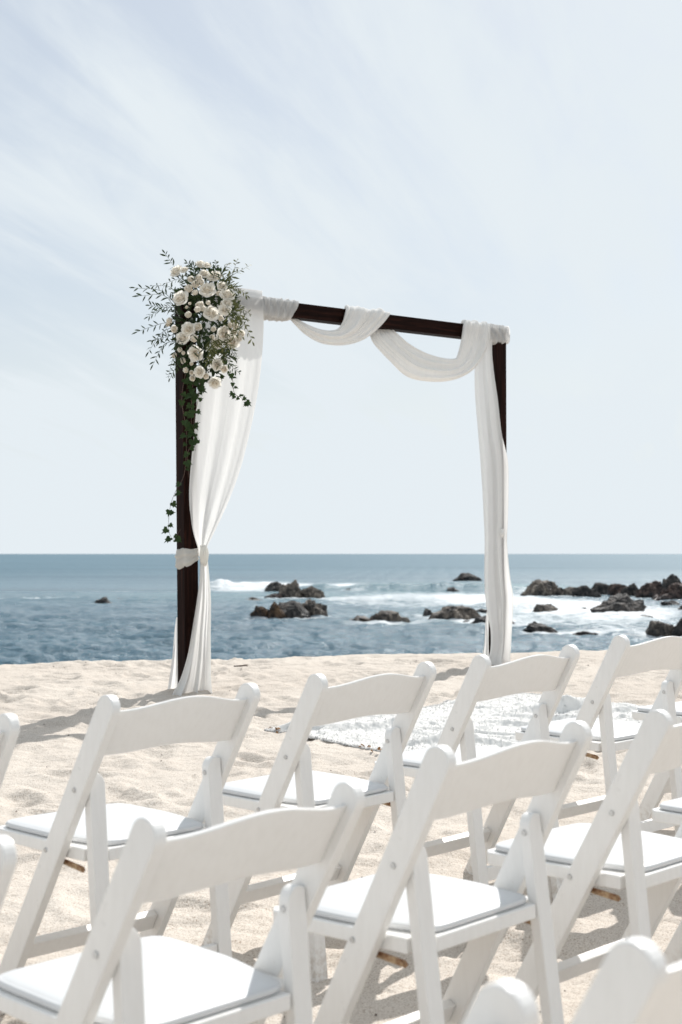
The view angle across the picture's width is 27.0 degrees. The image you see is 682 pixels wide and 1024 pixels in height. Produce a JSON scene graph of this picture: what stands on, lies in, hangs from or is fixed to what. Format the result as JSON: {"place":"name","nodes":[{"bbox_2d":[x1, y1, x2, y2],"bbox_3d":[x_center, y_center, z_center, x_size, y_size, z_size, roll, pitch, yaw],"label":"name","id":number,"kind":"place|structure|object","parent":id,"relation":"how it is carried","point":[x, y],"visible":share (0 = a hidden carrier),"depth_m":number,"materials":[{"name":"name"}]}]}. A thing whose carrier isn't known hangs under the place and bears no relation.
{"place":"outdoors","nodes":[
{"label":"outdoors","id":0,"kind":"place"},
{"bbox_2d":[15,660,565,1016],"bbox_3d":[0.415,1.138,6.812,5.158,0.348,7.494,0,-2,0],"label":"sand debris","id":1,"kind":"object","parent":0,"point":[247,748],"visible":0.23,"depth_m":6.76,"materials":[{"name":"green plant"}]},
{"bbox_2d":[0,650,681,1023],"bbox_3d":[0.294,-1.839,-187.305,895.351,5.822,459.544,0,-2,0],"label":"beach sand","id":2,"kind":"structure","parent":0,"point":[52,704],"depth_m":6.08,"materials":[{"name":"beige sand"}]},
{"bbox_2d":[0,835,16,910],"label":"folding chair","id":3,"kind":"object","parent":2,"relation":"on","point":[8,857],"visible":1,"depth_m":1.96,"materials":[{"name":"white paint"}]},
{"bbox_2d":[0,713,19,788],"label":"folding chair","id":4,"kind":"object","parent":2,"relation":"on","point":[9,728],"visible":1,"depth_m":2.92,"materials":[{"name":"white paint"}]},
{"bbox_2d":[0,683,259,1015],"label":"folding chair","id":5,"kind":"object","parent":2,"relation":"on","point":[85,822],"visible":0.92,"depth_m":3.27,"materials":[{"name":"white paint"}]},
{"bbox_2d":[0,781,364,1023],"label":"folding chair","id":6,"kind":"object","parent":2,"relation":"on","point":[118,970],"visible":1,"depth_m":2.25,"materials":[{"name":"white paint"}]},
{"bbox_2d":[202,661,436,982],"bbox_3d":[-0.067,0.837,3.868,0.516,0.853,0.451,-1,-1,44],"label":"folding chair","id":7,"kind":"object","parent":2,"relation":"on","point":[293,779],"visible":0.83,"depth_m":3.77,"materials":[{"name":"white paint"}]},
{"bbox_2d":[175,288,506,682],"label":"wedding arch","id":8,"kind":"structure","parent":2,"relation":"on","point":[187,585],"depth_m":8.91,"materials":[{"name":"brown wood"}]},
{"bbox_2d":[129,250,253,542],"bbox_3d":[-0.887,-0.728,8.714,0.729,1.840,0.528,-1,-2,23],"label":"flower arrangement","id":9,"kind":"object","parent":8,"relation":"attached to","point":[228,336],"visible":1,"depth_m":8.63,"materials":[{"name":"white plant"}]},
{"bbox_2d":[168,283,263,695],"bbox_3d":[-0.772,-0.150,8.976,0.791,2.612,0.386,1,-2,-31],"label":"draped curtain","id":10,"kind":"object","parent":8,"relation":"hanging from","point":[225,420],"visible":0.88,"depth_m":8.94,"materials":[{"name":"white fabric"}]},
{"bbox_2d":[262,296,509,381],"bbox_3d":[0.341,-1.166,9.888,2.186,0.495,0.218,1,-2,-35],"label":"draped scarf","id":11,"kind":"object","parent":8,"relation":"hanging from","point":[395,349],"visible":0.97,"depth_m":9.87,"materials":[{"name":"white fabric"}]},
{"bbox_2d":[475,340,513,664],"bbox_3d":[1.075,-0.099,10.336,0.278,2.408,0.359,-2,-2,43],"label":"draped curtain","id":12,"kind":"object","parent":8,"relation":"hanging from","point":[499,600],"visible":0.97,"depth_m":10.31,"materials":[{"name":"white fabric"}]},
{"bbox_2d":[273,720,591,1023],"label":"folding chair","id":13,"kind":"object","parent":2,"relation":"on","point":[402,900],"visible":0.96,"depth_m":2.63,"materials":[{"name":"white paint"}]},
{"bbox_2d":[264,692,643,751],"bbox_3d":[0.838,1.081,7.465,2.132,0.187,1.509,2,-2,-43],"label":"shaggy rug","id":14,"kind":"object","parent":2,"relation":"on","point":[498,722],"visible":0.41,"depth_m":7.28,"materials":[{"name":"white fabric"}]},
{"bbox_2d":[375,644,579,899],"bbox_3d":[0.403,0.836,4.329,0.451,0.853,0.516,0,-1,-45],"label":"folding chair","id":15,"kind":"object","parent":2,"relation":"on","point":[548,676],"visible":0.59,"depth_m":4.17,"materials":[{"name":"white paint"}]},
{"bbox_2d":[462,979,539,1023],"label":"folding chair","id":16,"kind":"object","parent":2,"relation":"on","point":[507,1001],"visible":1,"depth_m":1.21,"materials":[{"name":"white paint"}]},
{"bbox_2d":[487,709,681,999],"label":"folding chair","id":17,"kind":"object","parent":2,"relation":"on","point":[612,845],"visible":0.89,"depth_m":2.97,"materials":[{"name":"white paint"}]},
{"bbox_2d":[515,635,681,834],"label":"folding chair","id":18,"kind":"object","parent":2,"relation":"on","point":[610,735],"visible":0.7,"depth_m":4.58,"materials":[{"name":"white paint"}]},
{"bbox_2d":[571,937,681,1023],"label":"folding chair","id":19,"kind":"object","parent":2,"relation":"on","point":[637,980],"visible":1,"depth_m":1.36,"materials":[{"name":"white paint"}]},
{"bbox_2d":[632,701,681,820],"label":"folding chair","id":20,"kind":"object","parent":2,"relation":"on","point":[659,787],"visible":0.5,"depth_m":5.16,"materials":[{"name":"white paint"}]},
{"bbox_2d":[652,798,681,965],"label":"folding chair","id":21,"kind":"object","parent":2,"relation":"on","point":[669,812],"visible":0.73,"depth_m":3.55,"materials":[{"name":"white paint"}]},
{"bbox_2d":[0,554,681,664],"bbox_3d":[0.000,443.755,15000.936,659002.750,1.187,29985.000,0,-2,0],"label":"sea","id":22,"kind":"structure","parent":0,"point":[51,610],"depth_m":83.27,"materials":[{"name":"liquid"}]},
{"bbox_2d":[95,597,111,603],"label":"sea rock","id":23,"kind":"object","parent":22,"relation":"in","point":[103,600],"visible":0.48,"depth_m":85.44,"materials":[{"name":"grey stone"}]},
{"bbox_2d":[250,605,268,616],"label":"sea rock","id":24,"kind":"object","parent":22,"relation":"in","point":[261,611],"visible":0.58,"depth_m":65.82,"materials":[{"name":"brown stone"}]},
{"bbox_2d":[265,582,281,590],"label":"sea rock","id":25,"kind":"object","parent":22,"relation":"in","point":[273,586],"visible":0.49,"depth_m":114.23,"materials":[{"name":"grey stone"}]},
{"bbox_2d":[264,593,284,597],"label":"sea rock","id":26,"kind":"object","parent":22,"relation":"in","point":[275,595],"visible":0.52,"depth_m":96.39,"materials":[{"name":"grey stone"}]},
{"bbox_2d":[267,601,286,618],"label":"sea rock","id":27,"kind":"object","parent":22,"relation":"in","point":[275,610],"visible":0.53,"depth_m":65.52,"materials":[{"name":"brown stone"}]},
{"bbox_2d":[278,579,301,597],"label":"sea rock","id":28,"kind":"object","parent":22,"relation":"in","point":[290,590],"visible":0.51,"depth_m":96.48,"materials":[{"name":"grey stone"}]},
{"bbox_2d":[278,600,310,618],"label":"sea rock","id":29,"kind":"object","parent":22,"relation":"in","point":[292,609],"visible":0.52,"depth_m":65.96,"materials":[{"name":"grey stone"}]},
{"bbox_2d":[298,586,324,597],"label":"sea rock","id":30,"kind":"object","parent":22,"relation":"in","point":[311,592],"visible":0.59,"depth_m":96.45,"materials":[{"name":"grey stone"}]},
{"bbox_2d":[302,599,328,616],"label":"sea rock","id":31,"kind":"object","parent":22,"relation":"in","point":[311,607],"visible":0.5,"depth_m":66.98,"materials":[{"name":"grey stone"}]},
{"bbox_2d":[348,616,371,621],"bbox_3d":[0.886,4.846,62.301,2.022,0.619,1.051,1,-2,-17],"label":"sea rock","id":32,"kind":"object","parent":22,"relation":"in","point":[362,618],"visible":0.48,"depth_m":62.09,"materials":[{"name":"grey stone"}]},
{"bbox_2d":[369,610,410,622],"bbox_3d":[2.094,4.855,62.368,2.077,1.096,1.352,1,-2,-28],"label":"sea rock","id":33,"kind":"object","parent":22,"relation":"in","point":[388,615],"visible":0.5,"depth_m":62.08,"materials":[{"name":"grey stone"}]},
{"bbox_2d":[422,608,431,615],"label":"sea rock","id":34,"kind":"object","parent":22,"relation":"in","point":[427,612],"visible":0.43,"depth_m":67.58,"materials":[{"name":"grey stone"}]},
{"bbox_2d":[447,587,458,591],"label":"sea rock","id":35,"kind":"object","parent":22,"relation":"in","point":[452,589],"visible":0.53,"depth_m":112.49,"materials":[{"name":"grey stone"}]},
{"bbox_2d":[427,606,480,619],"bbox_3d":[5.013,4.873,63.707,2.661,1.367,1.620,0,-2,15],"label":"sea rock","id":36,"kind":"object","parent":22,"relation":"in","point":[458,612],"visible":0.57,"depth_m":63.55,"materials":[{"name":"grey stone"}]},
{"bbox_2d":[452,573,481,580],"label":"sea rock","id":37,"kind":"object","parent":22,"relation":"in","point":[466,577],"visible":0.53,"depth_m":157.48,"materials":[{"name":"grey stone"}]},
{"bbox_2d":[476,609,486,612],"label":"sea rock","id":38,"kind":"object","parent":22,"relation":"in","point":[482,610],"visible":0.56,"depth_m":72.90,"materials":[{"name":"grey stone"}]},
{"bbox_2d":[471,616,514,623],"bbox_3d":[6.400,4.787,59.800,2.227,0.890,1.414,0,-2,0],"label":"sea rock","id":39,"kind":"object","parent":22,"relation":"in","point":[480,619],"visible":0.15,"depth_m":59.75,"materials":[{"name":"grey stone"}]},
{"bbox_2d":[520,579,557,595],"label":"sea rock","id":40,"kind":"object","parent":22,"relation":"in","point":[537,587],"visible":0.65,"depth_m":101.67,"materials":[{"name":"grey stone"}]},
{"bbox_2d":[523,621,558,632],"bbox_3d":[7.584,4.595,53.792,1.787,0.929,1.134,0,-2,0],"label":"sea rock","id":41,"kind":"object","parent":22,"relation":"in","point":[534,626],"visible":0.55,"depth_m":53.48,"materials":[{"name":"grey stone"}]},
{"bbox_2d":[532,604,557,611],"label":"sea rock","id":42,"kind":"object","parent":22,"relation":"in","point":[543,607],"visible":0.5,"depth_m":72.86,"materials":[{"name":"grey stone"}]},
{"bbox_2d":[552,587,576,595],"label":"sea rock","id":43,"kind":"object","parent":22,"relation":"in","point":[558,591],"visible":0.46,"depth_m":101.65,"materials":[{"name":"grey stone"}]},
{"bbox_2d":[572,631,598,635],"bbox_3d":[9.019,4.586,52.940,1.166,0.318,0.552,0,-2,0],"label":"sea rock","id":44,"kind":"object","parent":22,"relation":"in","point":[582,633],"visible":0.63,"depth_m":52.77,"materials":[{"name":"grey stone"}]},
{"bbox_2d":[572,585,600,597],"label":"sea rock","id":45,"kind":"object","parent":22,"relation":"in","point":[584,590],"visible":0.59,"depth_m":98.97,"materials":[{"name":"grey stone"}]},
{"bbox_2d":[591,582,608,594],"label":"sea rock","id":46,"kind":"object","parent":22,"relation":"in","point":[602,588],"visible":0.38,"depth_m":103.06,"materials":[{"name":"grey stone"}]},
{"bbox_2d":[607,583,625,595],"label":"sea rock","id":47,"kind":"object","parent":22,"relation":"in","point":[614,589],"visible":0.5,"depth_m":101.81,"materials":[{"name":"grey stone"}]},
{"bbox_2d":[590,593,646,612],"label":"sea rock","id":48,"kind":"object","parent":22,"relation":"in","point":[624,602],"visible":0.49,"depth_m":72.34,"materials":[{"name":"grey stone"}]},
{"bbox_2d":[621,583,637,595],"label":"sea rock","id":49,"kind":"object","parent":22,"relation":"in","point":[631,589],"visible":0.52,"depth_m":100.31,"materials":[{"name":"grey stone"}]},
{"bbox_2d":[635,580,663,597],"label":"sea rock","id":50,"kind":"object","parent":22,"relation":"in","point":[650,590],"visible":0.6,"depth_m":97.47,"materials":[{"name":"grey stone"}]},
{"bbox_2d":[645,620,674,636],"bbox_3d":[11.689,4.531,51.604,1.479,1.197,0.939,0,-2,0],"label":"sea rock","id":51,"kind":"object","parent":22,"relation":"in","point":[657,628],"visible":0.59,"depth_m":51.33,"materials":[{"name":"grey stone"}]},
{"bbox_2d":[652,582,681,600],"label":"sea rock","id":52,"kind":"object","parent":22,"relation":"in","point":[672,591],"visible":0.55,"depth_m":92.45,"materials":[{"name":"grey stone"}]},
{"bbox_2d":[660,600,679,605],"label":"sea rock","id":53,"kind":"object","parent":22,"relation":"in","point":[667,603],"visible":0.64,"depth_m":80.86,"materials":[{"name":"grey stone"}]},
{"bbox_2d":[662,574,681,588],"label":"sea rock","id":54,"kind":"object","parent":22,"relation":"in","point":[670,580],"visible":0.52,"depth_m":109.15,"materials":[{"name":"grey stone"}]},
{"bbox_2d":[671,618,681,636],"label":"sea rock","id":55,"kind":"object","parent":22,"relation":"in","point":[677,630],"visible":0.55,"depth_m":51.22,"materials":[{"name":"grey stone"}]},
{"bbox_2d":[0,0,681,553],"label":"sky","id":56,"kind":"structure","parent":0,"point":[514,164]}
]}

